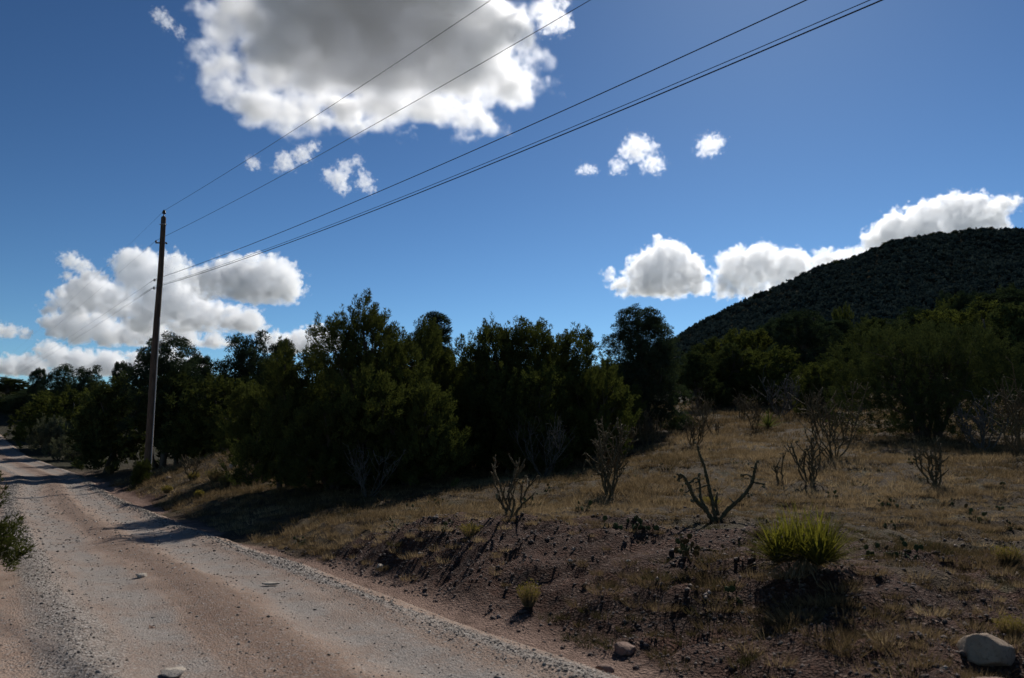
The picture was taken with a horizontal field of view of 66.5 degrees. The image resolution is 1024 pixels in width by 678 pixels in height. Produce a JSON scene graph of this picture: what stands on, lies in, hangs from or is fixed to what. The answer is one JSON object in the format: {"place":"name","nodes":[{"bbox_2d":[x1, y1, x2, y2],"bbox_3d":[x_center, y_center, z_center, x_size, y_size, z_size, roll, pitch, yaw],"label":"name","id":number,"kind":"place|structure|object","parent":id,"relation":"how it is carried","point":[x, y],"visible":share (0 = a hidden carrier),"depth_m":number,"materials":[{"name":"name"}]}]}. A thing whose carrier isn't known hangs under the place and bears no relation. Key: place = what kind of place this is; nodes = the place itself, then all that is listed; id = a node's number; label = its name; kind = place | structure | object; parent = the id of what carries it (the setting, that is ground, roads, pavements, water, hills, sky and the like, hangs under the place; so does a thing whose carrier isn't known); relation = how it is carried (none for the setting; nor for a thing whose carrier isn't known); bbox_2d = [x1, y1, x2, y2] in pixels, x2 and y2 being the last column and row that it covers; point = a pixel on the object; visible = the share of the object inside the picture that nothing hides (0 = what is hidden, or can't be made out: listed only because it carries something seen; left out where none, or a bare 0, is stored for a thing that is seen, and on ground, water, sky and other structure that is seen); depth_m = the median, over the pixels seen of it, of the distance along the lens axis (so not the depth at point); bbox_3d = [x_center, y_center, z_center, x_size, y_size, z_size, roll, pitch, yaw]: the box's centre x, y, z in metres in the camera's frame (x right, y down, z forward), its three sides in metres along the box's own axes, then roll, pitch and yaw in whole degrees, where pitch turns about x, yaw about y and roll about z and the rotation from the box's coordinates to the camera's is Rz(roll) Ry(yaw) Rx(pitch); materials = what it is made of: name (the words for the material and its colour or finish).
{"place":"outdoors","nodes":[
{"label":"outdoors","id":0,"kind":"place"},
{"bbox_2d":[0,435,621,677],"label":"dirt road","id":1,"kind":"structure","parent":0,"point":[309,643],"depth_m":7.63,"materials":[{"name":"gravel"}]},
{"bbox_2d":[161,666,185,677],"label":"rock","id":2,"kind":"object","parent":1,"relation":"on","point":[173,672],"visible":1,"depth_m":5.58,"materials":[{"name":"stone"}]},
{"bbox_2d":[0,364,1023,677],"bbox_3d":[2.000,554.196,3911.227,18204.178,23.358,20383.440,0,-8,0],"label":"ground","id":3,"kind":"structure","parent":0,"point":[556,586],"depth_m":8.86,"materials":[{"name":"soil"}]},
{"bbox_2d":[0,376,30,394],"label":"juniper tree","id":4,"kind":"object","parent":3,"relation":"on","point":[7,385],"visible":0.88,"depth_m":117.56,"materials":[{"name":"green plant"}]},
{"bbox_2d":[0,390,37,415],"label":"woodland tree","id":5,"kind":"object","parent":3,"relation":"on","point":[21,401],"visible":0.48,"depth_m":95.25,"materials":[{"name":"green plant"}]},
{"bbox_2d":[0,470,38,571],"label":"juniper bush","id":6,"kind":"object","parent":3,"relation":"on","point":[7,538],"visible":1,"depth_m":9.78,"materials":[{"name":"green plant"}]},
{"bbox_2d":[3,403,48,438],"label":"juniper tree","id":7,"kind":"object","parent":3,"relation":"on","point":[22,416],"visible":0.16,"depth_m":74.41,"materials":[{"name":"green plant"}]},
{"bbox_2d":[22,366,47,415],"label":"pinyon tree","id":8,"kind":"object","parent":3,"relation":"on","point":[41,375],"visible":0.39,"depth_m":79.80,"materials":[{"name":"green plant"}]},
{"bbox_2d":[24,413,75,459],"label":"grey bush","id":9,"kind":"object","parent":3,"relation":"on","point":[45,435],"visible":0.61,"depth_m":56.37,"materials":[{"name":"green plant"}]},
{"bbox_2d":[11,384,94,448],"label":"juniper tree","id":10,"kind":"object","parent":3,"relation":"on","point":[57,401],"visible":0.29,"depth_m":64.22,"materials":[{"name":"green plant"}]},
{"bbox_2d":[37,363,78,420],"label":"pinyon tree","id":11,"kind":"object","parent":3,"relation":"on","point":[56,384],"visible":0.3,"depth_m":74.70,"materials":[{"name":"green plant"}]},
{"bbox_2d":[48,433,105,465],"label":"grey bush","id":12,"kind":"object","parent":3,"relation":"on","point":[68,453],"visible":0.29,"depth_m":50.59,"materials":[{"name":"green plant"}]},
{"bbox_2d":[58,364,111,411],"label":"pinyon tree","id":13,"kind":"object","parent":3,"relation":"on","point":[84,379],"visible":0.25,"depth_m":69.70,"materials":[{"name":"green plant"}]},
{"bbox_2d":[58,370,158,472],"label":"juniper tree","id":14,"kind":"object","parent":3,"relation":"on","point":[95,433],"visible":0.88,"depth_m":44.83,"materials":[{"name":"green plant"}]},
{"bbox_2d":[107,360,134,425],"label":"pinyon tree","id":15,"kind":"object","parent":3,"relation":"on","point":[120,367],"visible":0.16,"depth_m":61.92,"materials":[{"name":"green plant"}]},
{"bbox_2d":[129,458,153,486],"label":"juniper bush","id":16,"kind":"object","parent":3,"relation":"on","point":[139,472],"visible":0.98,"depth_m":30.68,"materials":[{"name":"green plant"}]},
{"bbox_2d":[144,210,166,479],"bbox_3d":[-14.781,0.291,32.270,0.464,11.658,0.326,5,-10,-32],"label":"utility pole","id":17,"kind":"object","parent":3,"relation":"on","point":[148,453],"visible":0.93,"depth_m":32.16,"materials":[{"name":"brown wood"}]},
{"bbox_2d":[19,0,490,346],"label":"power line","id":18,"kind":"object","parent":17,"relation":"attached to","point":[322,111],"visible":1,"depth_m":21.24,"materials":[{"name":"grey metal"}]},
{"bbox_2d":[22,0,589,352],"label":"power line","id":19,"kind":"object","parent":17,"relation":"attached to","point":[379,121],"visible":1,"depth_m":18.20,"materials":[{"name":"grey metal"}]},
{"bbox_2d":[3,0,806,376],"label":"power line","id":20,"kind":"object","parent":17,"relation":"attached to","point":[513,132],"visible":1,"depth_m":14.00,"materials":[{"name":"grey metal"}]},
{"bbox_2d":[19,0,869,371],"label":"power line","id":21,"kind":"object","parent":17,"relation":"attached to","point":[563,130],"visible":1,"depth_m":13.15,"materials":[{"name":"grey metal"}]},
{"bbox_2d":[8,0,882,378],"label":"power line","id":22,"kind":"object","parent":17,"relation":"attached to","point":[568,132],"visible":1,"depth_m":12.96,"materials":[{"name":"grey metal"}]},
{"bbox_2d":[114,330,206,467],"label":"pinyon tree","id":23,"kind":"object","parent":3,"relation":"on","point":[143,358],"visible":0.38,"depth_m":44.29,"materials":[{"name":"green plant"}]},
{"bbox_2d":[120,369,218,466],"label":"juniper tree","id":24,"kind":"object","parent":3,"relation":"on","point":[169,378],"visible":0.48,"depth_m":42.61,"materials":[{"name":"green plant"}]},
{"bbox_2d":[179,453,202,480],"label":"cholla cactus","id":25,"kind":"object","parent":3,"relation":"on","point":[194,464],"visible":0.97,"depth_m":27.58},
{"bbox_2d":[180,354,216,385],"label":"pinyon tree","id":26,"kind":"object","parent":3,"relation":"on","point":[205,361],"visible":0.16,"depth_m":48.00,"materials":[{"name":"green plant"}]},
{"bbox_2d":[166,372,259,454],"bbox_3d":[-13.736,3.777,38.727,5.944,4.290,5.626,-5,-10,32],"label":"juniper tree","id":27,"kind":"object","parent":3,"relation":"on","point":[204,421],"visible":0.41,"depth_m":37.83,"materials":[{"name":"green plant"}]},
{"bbox_2d":[205,467,225,480],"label":"clump","id":28,"kind":"object","parent":3,"relation":"on","point":[213,475],"visible":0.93,"depth_m":26.61,"materials":[{"name":"plant"}]},
{"bbox_2d":[217,472,232,486],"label":"broom shrub","id":29,"kind":"object","parent":3,"relation":"on","point":[222,480],"visible":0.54,"depth_m":24.86,"materials":[{"name":"plant"}]},
{"bbox_2d":[197,329,278,414],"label":"pinyon tree","id":30,"kind":"object","parent":3,"relation":"on","point":[242,365],"visible":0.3,"depth_m":42.61,"materials":[{"name":"green plant"}]},
{"bbox_2d":[210,379,287,473],"bbox_3d":[-8.444,3.002,26.977,3.902,3.652,3.396,-3,-9,18],"label":"juniper tree","id":31,"kind":"object","parent":3,"relation":"on","point":[237,427],"visible":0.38,"depth_m":26.34,"materials":[{"name":"green plant"}]},
{"bbox_2d":[225,357,285,439],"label":"juniper tree","id":32,"kind":"object","parent":3,"relation":"on","point":[262,367],"visible":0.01,"depth_m":37.81,"materials":[{"name":"green plant"}]},
{"bbox_2d":[264,337,295,363],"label":"pinyon tree","id":33,"kind":"object","parent":3,"relation":"on","point":[274,347],"visible":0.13,"depth_m":40.02,"materials":[{"name":"green plant"}]},
{"bbox_2d":[217,336,351,487],"bbox_3d":[-6.097,2.058,21.736,3.736,4.468,3.251,4,-9,-24],"label":"juniper tree","id":34,"kind":"object","parent":3,"relation":"on","point":[280,406],"visible":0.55,"depth_m":21.36,"materials":[{"name":"green plant"}]},
{"bbox_2d":[268,396,400,491],"bbox_3d":[-4.343,2.723,19.952,3.575,2.495,2.934,2,-8,-13],"label":"juniper bush","id":35,"kind":"object","parent":3,"relation":"on","point":[337,477],"visible":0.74,"depth_m":19.23,"materials":[{"name":"green plant"}]},
{"bbox_2d":[281,287,445,486],"bbox_3d":[-3.920,1.276,20.985,4.509,5.471,4.898,6,-10,-34],"label":"juniper tree","id":36,"kind":"object","parent":3,"relation":"on","point":[362,359],"visible":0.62,"depth_m":20.29,"materials":[{"name":"green plant"}]},
{"bbox_2d":[343,442,406,496],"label":"dead shrub","id":37,"kind":"object","parent":3,"relation":"on","point":[359,475],"visible":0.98,"depth_m":18.61,"materials":[{"name":"plant"}]},
{"bbox_2d":[346,374,479,486],"bbox_3d":[-2.505,2.426,20.296,3.494,3.064,2.867,-6,-10,38],"label":"juniper bush","id":38,"kind":"object","parent":3,"relation":"on","point":[444,439],"visible":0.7,"depth_m":19.73,"materials":[{"name":"green plant"}]},
{"bbox_2d":[379,315,471,472],"bbox_3d":[-2.957,1.734,23.783,3.349,5.124,3.510,4,-9,-24],"label":"juniper tree","id":39,"kind":"object","parent":3,"relation":"on","point":[430,347],"visible":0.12,"depth_m":23.91,"materials":[{"name":"green plant"}]},
{"bbox_2d":[412,310,456,374],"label":"pinyon tree","id":40,"kind":"object","parent":3,"relation":"on","point":[445,338],"visible":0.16,"depth_m":30.20,"materials":[{"name":"green plant"}]},
{"bbox_2d":[459,521,481,536],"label":"clump of dry grass","id":41,"kind":"object","parent":3,"relation":"on","point":[469,530],"visible":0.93,"depth_m":10.39,"materials":[{"name":"plant"}]},
{"bbox_2d":[436,312,556,466],"bbox_3d":[-0.980,1.644,24.919,5.006,5.210,5.187,2,-8,-11],"label":"juniper tree","id":42,"kind":"object","parent":3,"relation":"on","point":[480,355],"visible":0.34,"depth_m":23.94,"materials":[{"name":"green plant"}]},
{"bbox_2d":[451,360,577,474],"bbox_3d":[0.087,2.444,23.471,3.682,3.533,4.487,0,-8,2],"label":"juniper bush","id":43,"kind":"object","parent":3,"relation":"on","point":[516,399],"visible":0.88,"depth_m":22.38,"materials":[{"name":"green plant"}]},
{"bbox_2d":[490,453,538,515],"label":"cholla cactus","id":44,"kind":"object","parent":3,"relation":"on","point":[510,489],"visible":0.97,"depth_m":10.99,"materials":[{"name":"plant"}]},
{"bbox_2d":[516,579,540,606],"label":"clump of dry grass","id":45,"kind":"object","parent":3,"relation":"on","point":[528,597],"visible":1,"depth_m":7.82,"materials":[{"name":"plant"}]},
{"bbox_2d":[508,413,574,476],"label":"dead shrub","id":46,"kind":"object","parent":3,"relation":"on","point":[548,450],"visible":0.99,"depth_m":20.92,"materials":[{"name":"plant"}]},
{"bbox_2d":[485,314,634,461],"bbox_3d":[1.251,1.726,25.844,4.796,5.105,5.027,2,-9,-16],"label":"juniper tree","id":47,"kind":"object","parent":3,"relation":"on","point":[571,359],"visible":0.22,"depth_m":24.64,"materials":[{"name":"green plant"}]},
{"bbox_2d":[110,379,1023,677],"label":"dry grass","id":48,"kind":"structure","parent":3,"relation":"on","point":[640,499],"depth_m":14.46,"materials":[{"name":"plant"}]},
{"bbox_2d":[550,362,642,462],"bbox_3d":[2.423,2.367,24.231,3.405,3.336,2.794,4,-9,-27],"label":"juniper bush","id":49,"kind":"object","parent":3,"relation":"on","point":[579,422],"visible":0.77,"depth_m":23.72,"materials":[{"name":"green plant"}]},
{"bbox_2d":[596,664,614,672],"bbox_3d":[0.720,2.538,5.998,0.143,0.081,0.119,3,-9,-17],"label":"rock","id":50,"kind":"object","parent":3,"relation":"on","point":[606,668],"visible":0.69,"depth_m":5.96,"materials":[{"name":"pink stone"}]},
{"bbox_2d":[582,417,637,496],"bbox_3d":[1.945,2.368,15.600,1.070,1.640,1.322,-4,-9,26],"label":"cholla cactus","id":51,"kind":"object","parent":3,"relation":"on","point":[603,468],"visible":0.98,"depth_m":15.64,"materials":[{"name":"plant"}]},
{"bbox_2d":[588,352,647,439],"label":"juniper tree","id":52,"kind":"object","parent":3,"relation":"on","point":[637,403],"visible":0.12,"depth_m":29.57,"materials":[{"name":"green plant"}]},
{"bbox_2d":[603,515,642,529],"bbox_3d":[1.409,2.296,9.822,0.456,0.172,0.494,-5,-10,31],"label":"prickly pear","id":53,"kind":"object","parent":3,"relation":"on","point":[620,527],"visible":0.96,"depth_m":9.74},
{"bbox_2d":[614,642,635,655],"bbox_3d":[0.925,2.546,6.417,0.163,0.100,0.190,-6,-10,38],"label":"rock","id":54,"kind":"object","parent":3,"relation":"on","point":[624,648],"visible":1,"depth_m":6.36,"materials":[{"name":"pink stone"}]},
{"bbox_2d":[620,423,639,458],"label":"cholla cactus","id":55,"kind":"object","parent":3,"relation":"on","point":[632,435],"visible":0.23,"depth_m":25.40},
{"bbox_2d":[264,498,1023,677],"bbox_3d":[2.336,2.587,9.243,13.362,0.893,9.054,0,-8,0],"label":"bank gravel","id":56,"kind":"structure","parent":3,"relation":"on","point":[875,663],"depth_m":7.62,"materials":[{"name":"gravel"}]},
{"bbox_2d":[597,302,695,431],"bbox_3d":[5.484,1.282,33.182,4.374,5.643,4.188,0,-8,0],"label":"pinyon tree","id":57,"kind":"object","parent":3,"relation":"on","point":[661,348],"visible":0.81,"depth_m":32.51,"materials":[{"name":"green plant"}]},
{"bbox_2d":[638,518,658,530],"bbox_3d":[1.709,2.309,9.729,0.254,0.155,0.214,6,-10,-35],"label":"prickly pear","id":58,"kind":"object","parent":3,"relation":"on","point":[655,528],"visible":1,"depth_m":9.69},
{"bbox_2d":[663,415,695,427],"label":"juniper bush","id":59,"kind":"object","parent":3,"relation":"on","point":[679,421],"visible":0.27,"depth_m":33.58,"materials":[{"name":"green plant"}]},
{"bbox_2d":[679,411,715,445],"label":"cholla cactus","id":60,"kind":"object","parent":3,"relation":"on","point":[693,430],"visible":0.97,"depth_m":27.15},
{"bbox_2d":[674,533,723,556],"bbox_3d":[1.921,2.179,8.305,0.520,0.253,0.432,2,-8,-14],"label":"prickly pear","id":61,"kind":"object","parent":3,"relation":"on","point":[684,549],"visible":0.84,"depth_m":8.16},
{"bbox_2d":[685,391,714,421],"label":"cholla cactus","id":62,"kind":"object","parent":3,"relation":"on","point":[705,405],"visible":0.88,"depth_m":36.00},
{"bbox_2d":[670,350,734,409],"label":"juniper tree","id":63,"kind":"object","parent":3,"relation":"on","point":[693,375],"visible":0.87,"depth_m":43.63,"materials":[{"name":"green plant"}]},
{"bbox_2d":[684,335,722,385],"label":"juniper tree","id":64,"kind":"object","parent":3,"relation":"on","point":[709,347],"visible":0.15,"depth_m":68.09,"materials":[{"name":"green plant"}]},
{"bbox_2d":[699,494,721,507],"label":"clump","id":65,"kind":"object","parent":3,"relation":"on","point":[708,501],"visible":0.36,"depth_m":13.62,"materials":[{"name":"plant"}]},
{"bbox_2d":[673,441,765,521],"bbox_3d":[2.833,1.989,10.799,1.255,1.142,0.468,0,-8,0],"label":"cholla cactus","id":66,"kind":"object","parent":3,"relation":"on","point":[703,505],"visible":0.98,"depth_m":10.73,"materials":[{"name":"plant"}]},
{"bbox_2d":[690,341,776,403],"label":"juniper tree","id":67,"kind":"object","parent":3,"relation":"on","point":[733,362],"visible":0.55,"depth_m":46.57,"materials":[{"name":"green plant"}]},
{"bbox_2d":[724,585,742,604],"bbox_3d":[2.008,2.328,7.100,0.162,0.164,0.203,1,-8,-6],"label":"prickly pear","id":68,"kind":"object","parent":3,"relation":"on","point":[731,587],"visible":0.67,"depth_m":7.13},
{"bbox_2d":[707,326,775,374],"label":"juniper tree","id":69,"kind":"object","parent":3,"relation":"on","point":[742,340],"visible":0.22,"depth_m":61.31,"materials":[{"name":"green plant"}]},
{"bbox_2d":[732,388,753,417],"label":"cholla cactus","id":70,"kind":"object","parent":3,"relation":"on","point":[740,403],"visible":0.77,"depth_m":37.98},
{"bbox_2d":[739,387,763,428],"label":"cholla cactus","id":71,"kind":"object","parent":3,"relation":"on","point":[756,410],"visible":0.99,"depth_m":31.87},
{"bbox_2d":[730,345,801,404],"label":"juniper tree","id":72,"kind":"object","parent":3,"relation":"on","point":[776,372],"visible":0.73,"depth_m":45.31,"materials":[{"name":"green plant"}]},
{"bbox_2d":[754,410,784,427],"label":"yucca","id":73,"kind":"object","parent":3,"relation":"on","point":[768,422],"visible":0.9,"depth_m":32.15,"materials":[{"name":"plant"}]},
{"bbox_2d":[744,317,796,363],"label":"pinyon tree","id":74,"kind":"object","parent":3,"relation":"on","point":[768,326],"visible":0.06,"depth_m":66.18,"materials":[{"name":"green plant"}]},
{"bbox_2d":[751,365,801,415],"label":"cholla cactus","id":75,"kind":"object","parent":3,"relation":"on","point":[785,392],"visible":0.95,"depth_m":37.50,"materials":[{"name":"plant"}]},
{"bbox_2d":[771,452,785,483],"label":"cholla cactus","id":76,"kind":"object","parent":3,"relation":"on","point":[775,469],"visible":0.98,"depth_m":16.76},
{"bbox_2d":[761,308,843,378],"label":"pinyon tree","id":77,"kind":"object","parent":3,"relation":"on","point":[804,340],"visible":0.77,"depth_m":57.75,"materials":[{"name":"green plant"}]},
{"bbox_2d":[733,496,881,586],"bbox_3d":[2.703,1.866,7.281,1.379,0.827,1.410,0,-8,0],"label":"yucca","id":78,"kind":"object","parent":3,"relation":"on","point":[814,546],"visible":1,"depth_m":7.12,"materials":[{"name":"plant"}]},
{"bbox_2d":[784,427,833,482],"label":"cholla cactus","id":79,"kind":"object","parent":3,"relation":"on","point":[811,467],"visible":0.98,"depth_m":16.51,"materials":[{"name":"plant"}]},
{"bbox_2d":[791,358,860,413],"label":"juniper bush","id":80,"kind":"object","parent":3,"relation":"on","point":[809,379],"visible":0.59,"depth_m":38.40,"materials":[{"name":"green plant"}]},
{"bbox_2d":[788,379,871,459],"bbox_3d":[8.411,2.132,20.510,2.051,2.181,1.702,0,-8,0],"label":"cholla cactus","id":81,"kind":"object","parent":3,"relation":"on","point":[827,415],"visible":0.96,"depth_m":20.43,"materials":[{"name":"plant"}]},
{"bbox_2d":[795,342,872,398],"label":"juniper tree","id":82,"kind":"object","parent":3,"relation":"on","point":[844,348],"visible":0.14,"depth_m":44.67,"materials":[{"name":"green plant"}]},
{"bbox_2d":[831,301,854,340],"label":"woodland tree","id":83,"kind":"object","parent":3,"relation":"on","point":[843,315],"visible":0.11,"depth_m":169.30,"materials":[{"name":"green plant"}]},
{"bbox_2d":[844,316,905,368],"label":"juniper tree","id":84,"kind":"object","parent":3,"relation":"on","point":[868,323],"visible":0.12,"depth_m":55.85,"materials":[{"name":"green plant"}]},
{"bbox_2d":[883,537,923,559],"bbox_3d":[4.050,2.182,8.155,0.350,0.215,0.414,4,-9,-26],"label":"prickly pear","id":85,"kind":"object","parent":3,"relation":"on","point":[916,546],"visible":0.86,"depth_m":8.09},
{"bbox_2d":[886,306,949,341],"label":"pinyon tree","id":86,"kind":"object","parent":3,"relation":"on","point":[912,320],"visible":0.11,"depth_m":72.12,"materials":[{"name":"green plant"}]},
{"bbox_2d":[817,311,1023,437],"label":"juniper tree","id":87,"kind":"object","parent":3,"relation":"on","point":[923,379],"visible":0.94,"depth_m":26.02,"materials":[{"name":"green plant"}]},
{"bbox_2d":[913,436,949,486],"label":"cholla cactus","id":88,"kind":"object","parent":3,"relation":"on","point":[939,461],"visible":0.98,"depth_m":15.19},
{"bbox_2d":[937,290,952,306],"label":"woodland tree","id":89,"kind":"object","parent":3,"relation":"on","point":[946,297],"visible":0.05,"depth_m":156.78,"materials":[{"name":"green plant"}]},
{"bbox_2d":[933,293,963,342],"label":"juniper tree","id":90,"kind":"object","parent":3,"relation":"on","point":[952,300],"visible":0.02,"depth_m":85.65,"materials":[{"name":"green plant"}]},
{"bbox_2d":[913,295,1005,377],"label":"juniper tree","id":91,"kind":"object","parent":3,"relation":"on","point":[962,318],"visible":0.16,"depth_m":50.05,"materials":[{"name":"green plant"}]},
{"bbox_2d":[945,289,980,333],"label":"woodland tree","id":92,"kind":"object","parent":3,"relation":"on","point":[967,298],"visible":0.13,"depth_m":83.44,"materials":[{"name":"green plant"}]},
{"bbox_2d":[964,503,986,521],"bbox_3d":[7.207,2.702,12.161,0.280,0.259,0.335,8,-11,-44],"label":"prickly pear","id":93,"kind":"object","parent":3,"relation":"on","point":[971,511],"visible":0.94,"depth_m":12.23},
{"bbox_2d":[952,387,1016,450],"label":"cholla cactus","id":94,"kind":"object","parent":3,"relation":"on","point":[981,423],"visible":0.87,"depth_m":22.45,"materials":[{"name":"plant"}]},
{"bbox_2d":[956,633,1015,665],"bbox_3d":[3.335,2.201,5.501,0.353,0.250,0.368,19,-11,-8],"label":"rock","id":95,"kind":"object","parent":3,"relation":"on","point":[983,649],"visible":0.74,"depth_m":5.39,"materials":[{"name":"stone"}]},
{"bbox_2d":[953,286,1023,331],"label":"pinyon tree","id":96,"kind":"object","parent":3,"relation":"on","point":[1006,294],"visible":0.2,"depth_m":70.68,"materials":[{"name":"green plant"}]},
{"bbox_2d":[966,301,1023,405],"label":"juniper tree","id":97,"kind":"object","parent":3,"relation":"on","point":[1010,316],"visible":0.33,"depth_m":31.34,"materials":[{"name":"green plant"}]},
{"bbox_2d":[974,357,1023,457],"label":"cholla cactus","id":98,"kind":"object","parent":3,"relation":"on","point":[1017,404],"visible":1,"depth_m":19.45,"materials":[{"name":"plant"}]},
{"bbox_2d":[990,542,1023,563],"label":"clump of dry grass","id":99,"kind":"object","parent":3,"relation":"on","point":[1005,552],"visible":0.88,"depth_m":8.22,"materials":[{"name":"plant"}]},
{"bbox_2d":[991,613,1023,636],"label":"clump of dry grass","id":100,"kind":"object","parent":3,"relation":"on","point":[1015,625],"visible":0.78,"depth_m":6.16,"materials":[{"name":"plant"}]},
{"bbox_2d":[0,0,1023,389],"label":"sky","id":101,"kind":"structure","parent":0,"point":[847,136],"materials":[{"name":"blue"}]},
{"bbox_2d":[679,231,1023,356],"bbox_3d":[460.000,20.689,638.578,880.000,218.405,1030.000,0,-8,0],"label":"hill","id":102,"kind":"structure","parent":0,"point":[882,258],"depth_m":583.90,"materials":[{"name":"plant"}]},
{"bbox_2d":[651,226,1023,377],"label":"hill woodland","id":103,"kind":"object","parent":102,"relation":"on","point":[996,265],"visible":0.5,"depth_m":547.29,"materials":[{"name":"green plant"}]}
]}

